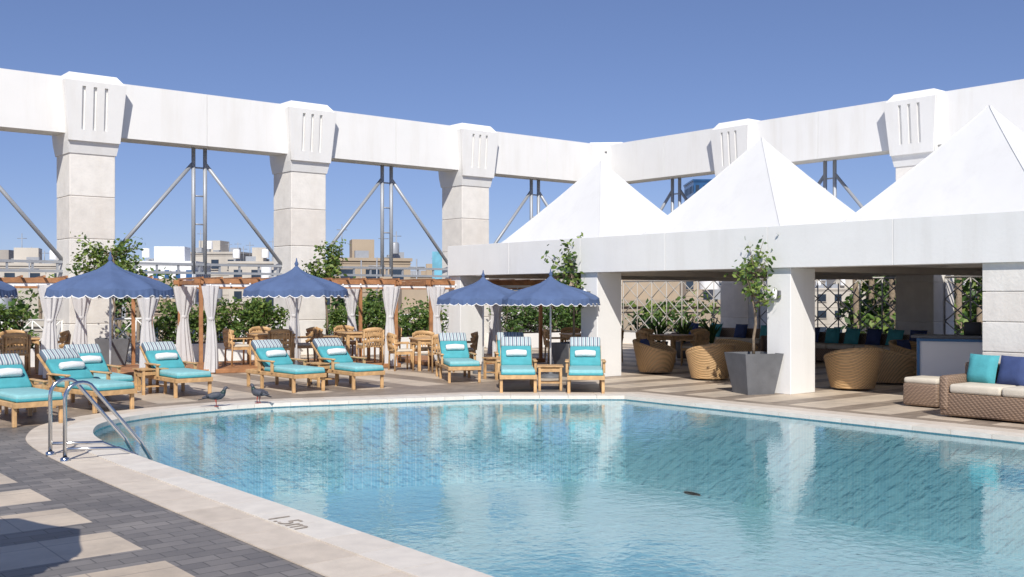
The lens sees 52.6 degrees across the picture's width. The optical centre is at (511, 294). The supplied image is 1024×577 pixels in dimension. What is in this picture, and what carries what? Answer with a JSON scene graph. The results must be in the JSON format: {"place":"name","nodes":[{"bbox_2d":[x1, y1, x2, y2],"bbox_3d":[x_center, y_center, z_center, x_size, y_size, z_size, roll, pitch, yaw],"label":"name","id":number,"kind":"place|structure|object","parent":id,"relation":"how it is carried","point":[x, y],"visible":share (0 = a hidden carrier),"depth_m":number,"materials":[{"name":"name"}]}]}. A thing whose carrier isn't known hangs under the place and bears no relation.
{"place":"outdoors","nodes":[
{"label":"outdoors","id":0,"kind":"place"},
{"bbox_2d":[0,238,56,277],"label":"white apartment building","id":1,"kind":"structure","parent":0,"point":[27,253],"depth_m":135.67,"materials":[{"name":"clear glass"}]},
{"bbox_2d":[119,246,211,304],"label":"apartment building","id":2,"kind":"structure","parent":0,"point":[166,254],"depth_m":147.53,"materials":[{"name":"concrete"}]},
{"bbox_2d":[117,274,242,341],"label":"apartment building","id":3,"kind":"structure","parent":0,"point":[220,293],"depth_m":82.15,"materials":[{"name":"beige concrete"}]},
{"bbox_2d":[195,230,251,304],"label":"white apartment building","id":4,"kind":"structure","parent":0,"point":[218,252],"depth_m":168.97,"materials":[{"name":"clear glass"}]},
{"bbox_2d":[227,238,273,336],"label":"white apartment building","id":5,"kind":"structure","parent":0,"point":[260,256],"depth_m":154.97,"materials":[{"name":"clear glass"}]},
{"bbox_2d":[257,267,340,326],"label":"apartment building","id":6,"kind":"structure","parent":0,"point":[266,269],"depth_m":105.96,"materials":[{"name":"white concrete"}]},
{"bbox_2d":[335,229,411,305],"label":"beige apartment building","id":7,"kind":"structure","parent":0,"point":[361,249],"depth_m":116.11,"materials":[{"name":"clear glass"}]},
{"bbox_2d":[328,257,441,333],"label":"apartment building","id":8,"kind":"structure","parent":0,"point":[417,294],"depth_m":74.30,"materials":[{"name":"beige concrete"}]},
{"bbox_2d":[432,252,442,278],"bbox_3d":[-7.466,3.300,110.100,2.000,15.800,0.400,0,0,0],"label":"glass office building","id":9,"kind":"structure","parent":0,"point":[436,260],"depth_m":109.90,"materials":[{"name":"glass"}]},
{"bbox_2d":[0,343,1023,576],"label":"terrace deck","id":10,"kind":"structure","parent":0,"point":[58,519],"depth_m":10.09,"materials":[{"name":"tile"}]},
{"bbox_2d":[0,281,17,297],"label":"parasol","id":11,"kind":"object","parent":10,"relation":"on","point":[8,290],"visible":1,"depth_m":20.29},
{"bbox_2d":[0,304,39,366],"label":"hedge","id":12,"kind":"object","parent":10,"relation":"on","point":[7,322],"visible":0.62,"depth_m":24.94,"materials":[{"name":"plant"}]},
{"bbox_2d":[0,353,62,427],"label":"sun lounger","id":13,"kind":"object","parent":10,"relation":"on","point":[18,390],"visible":0.98,"depth_m":14.67,"materials":[{"name":"fabric"}]},
{"bbox_2d":[0,275,159,379],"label":"pergola cabana","id":14,"kind":"object","parent":10,"relation":"on","point":[52,306],"visible":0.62,"depth_m":22.93,"materials":[{"name":"fabric"}]},
{"bbox_2d":[0,333,31,374],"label":"dining chair","id":15,"kind":"object","parent":14,"relation":"on","point":[24,339],"visible":0.9,"depth_m":21.78,"materials":[{"name":"brown wood"}]},
{"bbox_2d":[0,337,39,372],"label":"dining table","id":16,"kind":"object","parent":14,"relation":"on","point":[35,340],"visible":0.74,"depth_m":22.46,"materials":[{"name":"brown wood"}]},
{"bbox_2d":[39,330,70,348],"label":"dining chair","id":17,"kind":"object","parent":14,"relation":"on","point":[66,338],"visible":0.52,"depth_m":23.29,"materials":[{"name":"brown wood"}]},
{"bbox_2d":[37,348,135,413],"bbox_3d":[-6.825,1.342,16.496,1.925,0.916,0.775,0,0,38],"label":"sun lounger","id":18,"kind":"object","parent":10,"relation":"on","point":[57,364],"visible":0.75,"depth_m":16.57,"materials":[{"name":"fabric"}]},
{"bbox_2d":[52,71,126,345],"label":"colonnade column","id":19,"kind":"structure","parent":10,"relation":"on","point":[86,145],"depth_m":26.85,"materials":[{"name":"concrete"}]},
{"bbox_2d":[123,147,281,274],"bbox_3d":[-8.871,-2.373,29.368,5.334,3.575,0.120,0,0,-39],"label":"steel truss","id":20,"kind":"object","parent":19,"relation":"attached to","point":[205,168],"visible":0.87,"depth_m":29.42,"materials":[{"name":"metal"}]},
{"bbox_2d":[62,344,134,397],"bbox_3d":[-7.232,1.342,17.991,0.775,0.916,1.926,0,0,-40],"label":"sun lounger","id":21,"kind":"object","parent":10,"relation":"on","point":[91,357],"visible":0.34,"depth_m":18.30,"materials":[{"name":"fabric"}]},
{"bbox_2d":[44,251,174,371],"bbox_3d":[-7.720,0.480,19.900,2.413,2.640,2.339,0,0,-6],"label":"parasol","id":22,"kind":"object","parent":10,"relation":"on","point":[110,279],"visible":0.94,"depth_m":19.19,"materials":[{"name":"fabric"}]},
{"bbox_2d":[66,232,153,364],"bbox_3d":[-9.812,0.118,25.338,2.049,3.364,1.882,0,0,-17],"label":"potted tree","id":23,"kind":"object","parent":10,"relation":"on","point":[120,348],"visible":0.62,"depth_m":25.09,"materials":[{"name":"green plant"}]},
{"bbox_2d":[132,368,168,394],"bbox_3d":[-6.600,1.569,18.900,0.500,0.461,0.470,0,0,-39],"label":"side table","id":24,"kind":"object","parent":10,"relation":"on","point":[143,373],"visible":0.81,"depth_m":18.82,"materials":[{"name":"brown wood"}]},
{"bbox_2d":[137,341,212,397],"bbox_3d":[-6.188,1.342,18.941,0.775,0.916,1.926,0,0,-39],"label":"sun lounger","id":25,"kind":"object","parent":10,"relation":"on","point":[158,355],"visible":0.91,"depth_m":19.05,"materials":[{"name":"fabric"}]},
{"bbox_2d":[153,296,289,361],"bbox_3d":[-7.978,0.867,28.486,4.084,1.865,1.478,0,0,-39],"label":"hedge","id":26,"kind":"object","parent":10,"relation":"on","point":[259,314],"visible":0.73,"depth_m":28.34,"materials":[{"name":"plant"}]},
{"bbox_2d":[0,312,558,361],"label":"lattice railing","id":27,"kind":"object","parent":10,"relation":"on","point":[137,350],"visible":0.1,"depth_m":28.02,"materials":[{"name":"white paint"}]},
{"bbox_2d":[246,339,326,392],"bbox_3d":[-4.353,1.342,19.873,0.775,0.916,1.926,0,0,-41],"label":"sun lounger","id":28,"kind":"object","parent":10,"relation":"on","point":[274,358],"visible":1,"depth_m":19.91,"materials":[{"name":"fabric"}]},
{"bbox_2d":[173,277,401,373],"bbox_3d":[-5.608,0.694,25.859,5.063,2.212,3.003,0,0,-28],"label":"pergola cabana","id":29,"kind":"object","parent":10,"relation":"on","point":[185,289],"visible":0.73,"depth_m":25.66,"materials":[{"name":"fabric"}]},
{"bbox_2d":[222,328,252,365],"bbox_3d":[-6.629,1.246,24.943,0.605,0.911,0.580,0,0,-34],"label":"dining chair","id":30,"kind":"object","parent":29,"relation":"on","point":[228,343],"visible":1,"depth_m":24.77,"materials":[{"name":"brown wood"}]},
{"bbox_2d":[246,333,295,365],"bbox_3d":[-5.900,1.320,25.300,1.000,0.760,1.000,0,0,-26],"label":"dining table","id":31,"kind":"object","parent":29,"relation":"on","point":[255,336],"visible":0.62,"depth_m":25.07,"materials":[{"name":"brown wood"}]},
{"bbox_2d":[263,329,292,357],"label":"dining chair","id":32,"kind":"object","parent":29,"relation":"on","point":[272,334],"visible":0.62,"depth_m":24.36,"materials":[{"name":"brown wood"}]},
{"bbox_2d":[295,327,316,361],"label":"dining chair","id":33,"kind":"object","parent":29,"relation":"on","point":[312,335],"visible":0.65,"depth_m":25.54,"materials":[{"name":"brown wood"}]},
{"bbox_2d":[334,325,360,359],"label":"dining chair","id":34,"kind":"object","parent":29,"relation":"on","point":[346,328],"visible":0.37,"depth_m":27.16,"materials":[{"name":"brown wood"}]},
{"bbox_2d":[333,331,381,361],"bbox_3d":[-3.900,1.320,26.300,1.000,0.760,1.000,0,0,-29],"label":"dining table","id":35,"kind":"object","parent":29,"relation":"on","point":[348,335],"visible":0.45,"depth_m":25.87,"materials":[{"name":"brown wood"}]},
{"bbox_2d":[354,327,384,363],"bbox_3d":[-3.509,1.246,25.588,0.580,0.911,0.605,0,0,-32],"label":"dining chair","id":36,"kind":"object","parent":29,"relation":"on","point":[369,333],"visible":0.98,"depth_m":25.39,"materials":[{"name":"brown wood"}]},
{"bbox_2d":[242,258,348,364],"bbox_3d":[-4.870,0.480,23.400,2.413,2.640,2.339,0,0,-23],"label":"parasol","id":37,"kind":"object","parent":10,"relation":"on","point":[296,281],"visible":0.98,"depth_m":22.66,"materials":[{"name":"fabric"}]},
{"bbox_2d":[269,100,336,354],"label":"colonnade column","id":38,"kind":"structure","parent":10,"relation":"on","point":[299,169],"depth_m":30.81,"materials":[{"name":"concrete"}]},
{"bbox_2d":[306,362,338,386],"bbox_3d":[-3.750,1.569,20.500,0.500,0.461,0.470,0,0,-39],"label":"side table","id":39,"kind":"object","parent":10,"relation":"on","point":[318,364],"visible":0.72,"depth_m":20.45,"materials":[{"name":"brown wood"}]},
{"bbox_2d":[301,239,350,359],"bbox_3d":[-4.891,0.123,27.360,1.350,3.354,1.385,0,0,-17],"label":"potted tree","id":40,"kind":"object","parent":10,"relation":"on","point":[330,267],"visible":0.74,"depth_m":27.29,"materials":[{"name":"green plant"}]},
{"bbox_2d":[310,338,384,389],"bbox_3d":[-3.299,1.342,20.506,0.775,0.916,1.925,0,0,-38],"label":"sun lounger","id":41,"kind":"object","parent":10,"relation":"on","point":[332,350],"visible":0.91,"depth_m":20.57,"materials":[{"name":"fabric"}]},
{"bbox_2d":[324,296,448,354],"bbox_3d":[-3.919,0.892,31.833,4.479,1.817,1.457,0,0,-39],"label":"hedge","id":42,"kind":"object","parent":10,"relation":"on","point":[339,316],"visible":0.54,"depth_m":31.55,"materials":[{"name":"plant"}]},
{"bbox_2d":[386,332,415,370],"bbox_3d":[-2.675,1.345,24.757,0.605,0.911,0.580,0,0,-23],"label":"dining chair","id":43,"kind":"object","parent":10,"relation":"on","point":[392,348],"visible":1,"depth_m":24.58,"materials":[{"name":"brown wood"}]},
{"bbox_2d":[409,337,436,370],"bbox_3d":[-1.900,1.420,25.000,1.000,0.760,1.000,0,0,-17],"label":"dining table","id":44,"kind":"object","parent":10,"relation":"on","point":[418,341],"visible":0.48,"depth_m":24.47,"materials":[{"name":"brown wood"}]},
{"bbox_2d":[412,330,438,367],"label":"dining chair","id":45,"kind":"object","parent":10,"relation":"on","point":[426,334],"visible":0.41,"depth_m":25.97,"materials":[{"name":"brown wood"}]},
{"bbox_2d":[426,334,453,372],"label":"dining chair","id":46,"kind":"object","parent":10,"relation":"on","point":[434,350],"visible":0.44,"depth_m":23.95,"materials":[{"name":"brown wood"}]},
{"bbox_2d":[435,333,480,382],"bbox_3d":[-1.161,1.315,22.038,0.775,0.969,1.925,0,0,-12],"label":"sun lounger","id":47,"kind":"object","parent":10,"relation":"on","point":[454,353],"visible":1,"depth_m":22.28,"materials":[{"name":"fabric"}]},
{"bbox_2d":[438,123,498,347],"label":"colonnade column","id":48,"kind":"structure","parent":10,"relation":"on","point":[465,186],"depth_m":34.79,"materials":[{"name":"concrete"}]},
{"bbox_2d":[0,68,603,183],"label":"colonnade beam","id":49,"kind":"structure","parent":48,"relation":"attached to","point":[30,102],"depth_m":29.98,"materials":[{"name":"white paint"}]},
{"bbox_2d":[326,165,448,277],"bbox_3d":[-4.033,-2.373,33.325,5.334,3.575,0.120,0,0,-39],"label":"steel truss","id":50,"kind":"object","parent":48,"relation":"attached to","point":[381,182],"visible":0.78,"depth_m":33.38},
{"bbox_2d":[494,179,547,242],"bbox_3d":[0.824,-2.373,37.297,5.384,3.575,0.120,0,0,-39],"label":"steel truss","id":51,"kind":"object","parent":48,"relation":"attached to","point":[539,195],"visible":0.21,"depth_m":37.14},
{"bbox_2d":[398,278,545,365],"bbox_3d":[-1.254,0.694,28.173,3.500,2.212,3.004,0,0,-28],"label":"pergola cabana","id":52,"kind":"object","parent":10,"relation":"on","point":[434,288],"visible":0.56,"depth_m":27.09,"materials":[{"name":"fabric"}]},
{"bbox_2d":[467,331,478,358],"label":"dining chair","id":53,"kind":"object","parent":10,"relation":"on","point":[474,342],"visible":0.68,"depth_m":25.03,"materials":[{"name":"brown wood"}]},
{"bbox_2d":[436,270,522,373],"bbox_3d":[-0.660,0.612,23.700,2.172,2.376,2.105,0,0,-11],"label":"parasol","id":54,"kind":"object","parent":10,"relation":"on","point":[482,291],"visible":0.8,"depth_m":23.06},
{"bbox_2d":[482,356,499,379],"bbox_3d":[-0.300,1.569,22.200,0.500,0.461,0.470,0,0,-39],"label":"side table","id":55,"kind":"object","parent":10,"relation":"on","point":[489,360],"visible":0.55,"depth_m":22.13,"materials":[{"name":"brown wood"}]},
{"bbox_2d":[494,332,532,374],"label":"sun lounger","id":56,"kind":"object","parent":10,"relation":"on","point":[499,335],"visible":0.16,"depth_m":22.99,"materials":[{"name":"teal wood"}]},
{"bbox_2d":[496,337,537,392],"bbox_3d":[0.093,1.315,19.809,0.775,0.969,1.926,0,0,-1],"label":"sun lounger","id":57,"kind":"object","parent":10,"relation":"on","point":[514,361],"visible":1,"depth_m":20.06,"materials":[{"name":"fabric"}]},
{"bbox_2d":[26,392,1023,576],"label":"pool coping","id":58,"kind":"object","parent":10,"relation":"on","point":[323,547],"visible":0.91,"depth_m":9.81,"materials":[{"name":"stone"}]},
{"bbox_2d":[45,377,153,461],"bbox_3d":[-4.612,1.815,11.659,1.062,1.773,0.648,0,0,-39],"label":"pool handrail","id":59,"kind":"object","parent":58,"relation":"on","point":[64,458],"visible":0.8,"depth_m":11.55,"materials":[{"name":"silver metal"}]},
{"bbox_2d":[198,386,228,406],"bbox_3d":[-4.735,1.616,16.451,0.482,0.323,0.163,0,0,-15],"label":"pigeon","id":60,"kind":"object","parent":58,"relation":"on","point":[215,396],"visible":1,"depth_m":16.41,"materials":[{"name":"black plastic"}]},
{"bbox_2d":[486,304,580,347],"bbox_3d":[1.175,0.870,36.020,4.873,1.861,1.474,0,0,-39],"label":"hedge","id":61,"kind":"object","parent":10,"relation":"on","point":[562,316],"visible":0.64,"depth_m":35.42,"materials":[{"name":"plant"}]},
{"bbox_2d":[537,364,563,390],"bbox_3d":[0.720,1.569,19.700,0.500,0.461,0.470,0,0,0],"label":"side table","id":62,"kind":"object","parent":10,"relation":"on","point":[549,367],"visible":0.98,"depth_m":19.48,"materials":[{"name":"brown wood"}]},
{"bbox_2d":[501,269,600,378],"bbox_3d":[0.840,0.612,22.500,2.172,2.376,2.105,0,0,-29],"label":"parasol","id":63,"kind":"object","parent":10,"relation":"on","point":[550,290],"visible":0.98,"depth_m":21.87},
{"bbox_2d":[542,329,566,362],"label":"dining chair","id":64,"kind":"object","parent":10,"relation":"on","point":[545,332],"visible":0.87,"depth_m":27.34,"materials":[{"name":"brown wood"}]},
{"bbox_2d":[94,398,1023,576],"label":"pool basin","id":65,"kind":"object","parent":10,"relation":"in","point":[596,502],"visible":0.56,"depth_m":15.59,"materials":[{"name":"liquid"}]},
{"bbox_2d":[541,232,586,376],"bbox_3d":[1.366,0.203,23.043,1.468,3.193,1.182,0,0,-29],"label":"potted tree","id":66,"kind":"object","parent":10,"relation":"on","point":[560,352],"visible":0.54,"depth_m":22.82,"materials":[{"name":"green plant"}]},
{"bbox_2d":[565,337,605,393],"bbox_3d":[1.395,1.315,19.658,0.775,0.969,1.926,0,0,3],"label":"sun lounger","id":67,"kind":"object","parent":10,"relation":"on","point":[584,360],"visible":1,"depth_m":19.91,"materials":[{"name":"fabric"}]},
{"bbox_2d":[591,142,622,327],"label":"colonnade column","id":68,"kind":"structure","parent":10,"relation":"on","point":[605,150],"depth_m":38.67,"materials":[{"name":"concrete"}]},
{"bbox_2d":[632,339,676,372],"bbox_3d":[3.276,1.388,23.814,1.013,0.744,1.025,0,0,30],"label":"barrel chair","id":69,"kind":"object","parent":10,"relation":"on","point":[651,356],"visible":1,"depth_m":23.45,"materials":[{"name":"beige wicker"}]},
{"bbox_2d":[647,317,668,344],"bbox_3d":[4.249,1.188,30.000,0.676,1.224,0.699,0,0,0],"label":"potted plant","id":70,"kind":"object","parent":10,"relation":"on","point":[660,329],"visible":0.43,"depth_m":29.91,"materials":[{"name":"green plant"}]},
{"bbox_2d":[650,334,697,361],"bbox_3d":[4.200,1.420,27.000,1.000,0.760,1.000,0,0,-34],"label":"dining table","id":71,"kind":"object","parent":10,"relation":"on","point":[672,338],"visible":0.5,"depth_m":26.64,"materials":[{"name":"brown wood"}]},
{"bbox_2d":[672,315,695,357],"bbox_3d":[4.903,1.189,29.499,0.696,1.222,0.689,0,0,0],"label":"potted plant","id":72,"kind":"object","parent":10,"relation":"on","point":[684,329],"visible":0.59,"depth_m":29.40,"materials":[{"name":"green plant"}]},
{"bbox_2d":[679,330,709,365],"bbox_3d":[4.662,1.345,26.332,0.580,0.911,0.605,0,0,-42],"label":"dining chair","id":73,"kind":"object","parent":10,"relation":"on","point":[699,335],"visible":0.71,"depth_m":26.13,"materials":[{"name":"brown wood"}]},
{"bbox_2d":[685,343,734,378],"bbox_3d":[4.210,1.381,21.974,1.046,0.756,1.033,0,0,-20],"label":"barrel chair","id":74,"kind":"object","parent":10,"relation":"on","point":[706,361],"visible":0.94,"depth_m":21.59,"materials":[{"name":"beige wicker"}]},
{"bbox_2d":[700,317,721,343],"bbox_3d":[5.569,1.201,29.004,0.640,1.197,0.693,0,0,0],"label":"potted plant","id":75,"kind":"object","parent":10,"relation":"on","point":[713,331],"visible":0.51,"depth_m":28.95,"materials":[{"name":"green plant"}]},
{"bbox_2d":[671,322,766,351],"bbox_3d":[6.529,1.321,31.822,0.900,0.897,3.600,0,0,-39],"label":"banquette sofa","id":76,"kind":"object","parent":10,"relation":"on","point":[741,332],"visible":0.39,"depth_m":31.44,"materials":[{"name":"brown wicker"}]},
{"bbox_2d":[448,211,1023,394],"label":"pavilion","id":77,"kind":"structure","parent":10,"relation":"on","point":[988,248],"depth_m":18.94,"materials":[{"name":"paint"}]},
{"bbox_2d":[501,161,666,242],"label":"tent roof","id":78,"kind":"structure","parent":77,"relation":"on","point":[600,199],"depth_m":25.93,"materials":[{"name":"fabric"}]},
{"bbox_2d":[643,138,855,233],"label":"tent roof","id":79,"kind":"structure","parent":77,"relation":"on","point":[761,182],"depth_m":22.04,"materials":[{"name":"fabric"}]},
{"bbox_2d":[623,276,981,344],"bbox_3d":[11.802,0.634,29.482,0.300,2.331,24.148,0,0,-39],"label":"lattice screen","id":80,"kind":"object","parent":77,"relation":"attached to","point":[629,336],"visible":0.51,"depth_m":32.11,"materials":[{"name":"metal"}]},
{"bbox_2d":[842,105,1023,221],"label":"tent roof","id":81,"kind":"structure","parent":77,"relation":"on","point":[975,165],"depth_m":18.23,"materials":[{"name":"fabric"}]},
{"bbox_2d":[714,339,757,351],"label":"barrel chair","id":82,"kind":"object","parent":10,"relation":"on","point":[742,346],"visible":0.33,"depth_m":23.92,"materials":[{"name":"beige wicker"}]},
{"bbox_2d":[710,119,766,328],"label":"colonnade column","id":83,"kind":"structure","parent":10,"relation":"on","point":[731,141],"depth_m":34.02,"materials":[{"name":"concrete"}]},
{"bbox_2d":[660,178,687,211],"bbox_3d":[5.849,-2.373,36.918,0.120,3.575,5.334,0,0,-39],"label":"steel truss","id":84,"kind":"object","parent":83,"relation":"attached to","point":[671,194],"visible":0.16,"depth_m":36.99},
{"bbox_2d":[818,160,862,207],"bbox_3d":[9.838,-2.373,32.041,0.120,3.575,5.433,0,0,-39],"label":"steel truss","id":85,"kind":"object","parent":83,"relation":"attached to","point":[824,178],"visible":0.16,"depth_m":31.86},
{"bbox_2d":[724,236,783,394],"bbox_3d":[4.435,0.347,18.937,1.109,2.906,1.070,0,0,42],"label":"potted tree","id":86,"kind":"object","parent":10,"relation":"on","point":[753,372],"visible":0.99,"depth_m":18.73,"materials":[{"name":"concrete"}]},
{"bbox_2d":[824,347,883,388],"bbox_3d":[6.485,1.365,19.671,1.087,0.785,1.073,0,0,-10],"label":"barrel chair","id":87,"kind":"object","parent":10,"relation":"on","point":[853,368],"visible":1,"depth_m":19.28,"materials":[{"name":"beige wicker"}]},
{"bbox_2d":[815,327,927,360],"bbox_3d":[8.934,1.323,27.459,0.900,0.895,4.400,0,0,-39],"label":"banquette sofa","id":88,"kind":"object","parent":10,"relation":"on","point":[830,340],"visible":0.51,"depth_m":27.40,"materials":[{"name":"blue fabric"}]},
{"bbox_2d":[864,345,916,382],"bbox_3d":[7.673,1.390,21.005,1.013,0.741,1.025,0,0,10],"label":"barrel chair","id":89,"kind":"object","parent":10,"relation":"on","point":[896,367],"visible":0.66,"depth_m":20.59,"materials":[{"name":"beige wicker"}]},
{"bbox_2d":[889,340,916,374],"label":"barrel chair","id":90,"kind":"object","parent":10,"relation":"on","point":[907,347],"visible":0.38,"depth_m":23.15,"materials":[{"name":"beige wicker"}]},
{"bbox_2d":[883,88,953,334],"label":"colonnade column","id":91,"kind":"structure","parent":10,"relation":"on","point":[912,119],"depth_m":29.06,"materials":[{"name":"concrete"}]},
{"bbox_2d":[607,79,1023,183],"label":"colonnade beam","id":92,"kind":"structure","parent":91,"relation":"attached to","point":[856,131],"depth_m":31.68,"materials":[{"name":"white paint"}]},
{"bbox_2d":[903,375,939,406],"bbox_3d":[6.750,1.555,16.750,0.600,0.450,0.600,0,0,-39],"label":"wicker ottoman","id":93,"kind":"object","parent":10,"relation":"on","point":[922,390],"visible":0.72,"depth_m":16.55,"materials":[{"name":"beige wicker"}]},
{"bbox_2d":[911,322,985,375],"bbox_3d":[8.250,1.153,19.400,1.400,1.295,0.740,0,0,26],"label":"bar counter","id":94,"kind":"object","parent":10,"relation":"on","point":[942,354],"visible":0.66,"depth_m":19.18,"materials":[{"name":"white paint"}]},
{"bbox_2d":[939,353,1023,421],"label":"wicker sofa","id":95,"kind":"object","parent":10,"relation":"on","point":[986,386],"visible":1,"depth_m":14.99,"materials":[{"name":"wicker"}]},
{"bbox_2d":[0,0,1023,287],"label":"sky","id":96,"kind":"structure","parent":0,"point":[585,71],"materials":[{"name":"blue"}]},
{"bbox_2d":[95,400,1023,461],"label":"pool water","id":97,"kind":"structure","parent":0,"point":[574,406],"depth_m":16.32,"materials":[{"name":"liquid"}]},
{"bbox_2d":[552,280,720,331],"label":"apartment building","id":98,"kind":"structure","parent":0,"point":[658,297],"depth_m":58.50,"materials":[{"name":"beige concrete"}]},
{"bbox_2d":[683,179,711,201],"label":"glass tower","id":99,"kind":"structure","parent":0,"point":[692,187],"depth_m":224.06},
{"bbox_2d":[686,281,720,298],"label":"distant building","id":100,"kind":"structure","parent":0,"point":[689,294],"depth_m":196.06,"materials":[{"name":"beige concrete"}]},
{"label":"ground","id":101,"kind":"structure","parent":0,"visible":0},
{"bbox_2d":[0,299,38,330],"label":"background trees","id":102,"kind":"object","parent":101,"relation":"on","point":[18,325],"visible":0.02,"depth_m":35.97,"materials":[{"name":"green plant"}]},
{"bbox_2d":[0,259,140,345],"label":"apartment building","id":103,"kind":"structure","parent":101,"relation":"on","point":[36,328],"depth_m":68.72,"materials":[{"name":"beige concrete"}]},
{"bbox_2d":[2,267,177,345],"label":"background trees","id":104,"kind":"object","parent":101,"relation":"on","point":[119,303],"visible":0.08,"depth_m":62.35,"materials":[{"name":"green plant"}]},
{"bbox_2d":[327,276,400,324],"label":"background trees","id":105,"kind":"object","parent":101,"relation":"on","point":[374,297],"visible":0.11,"depth_m":64.46,"materials":[{"name":"green plant"}]},
{"bbox_2d":[489,278,561,331],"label":"distant building","id":106,"kind":"structure","parent":101,"relation":"on","point":[533,307],"depth_m":208.49,"materials":[{"name":"beige glass"}]},
{"bbox_2d":[572,289,719,333],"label":"background trees","id":107,"kind":"object","parent":101,"relation":"on","point":[658,314],"visible":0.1,"depth_m":47.42,"materials":[{"name":"green plant"}]},
{"bbox_2d":[815,279,865,331],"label":"distant building","id":108,"kind":"structure","parent":101,"relation":"on","point":[827,298],"depth_m":214.72,"materials":[{"name":"beige concrete"}]},
{"bbox_2d":[835,275,985,334],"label":"background trees","id":109,"kind":"object","parent":101,"relation":"on","point":[869,319],"visible":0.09,"depth_m":41.81,"materials":[{"name":"green plant"}]},
{"bbox_3d":[-16.046,-1.960,23.333,1.560,7.520,1.560,0,0,-39],"label":"colonnade column","id":110,"kind":"object","parent":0,"visible":0},
{"bbox_2d":[0,185,62,271],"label":"steel truss","id":111,"kind":"object","parent":110,"relation":"attached to","point":[31,224],"visible":0.94,"depth_m":26.51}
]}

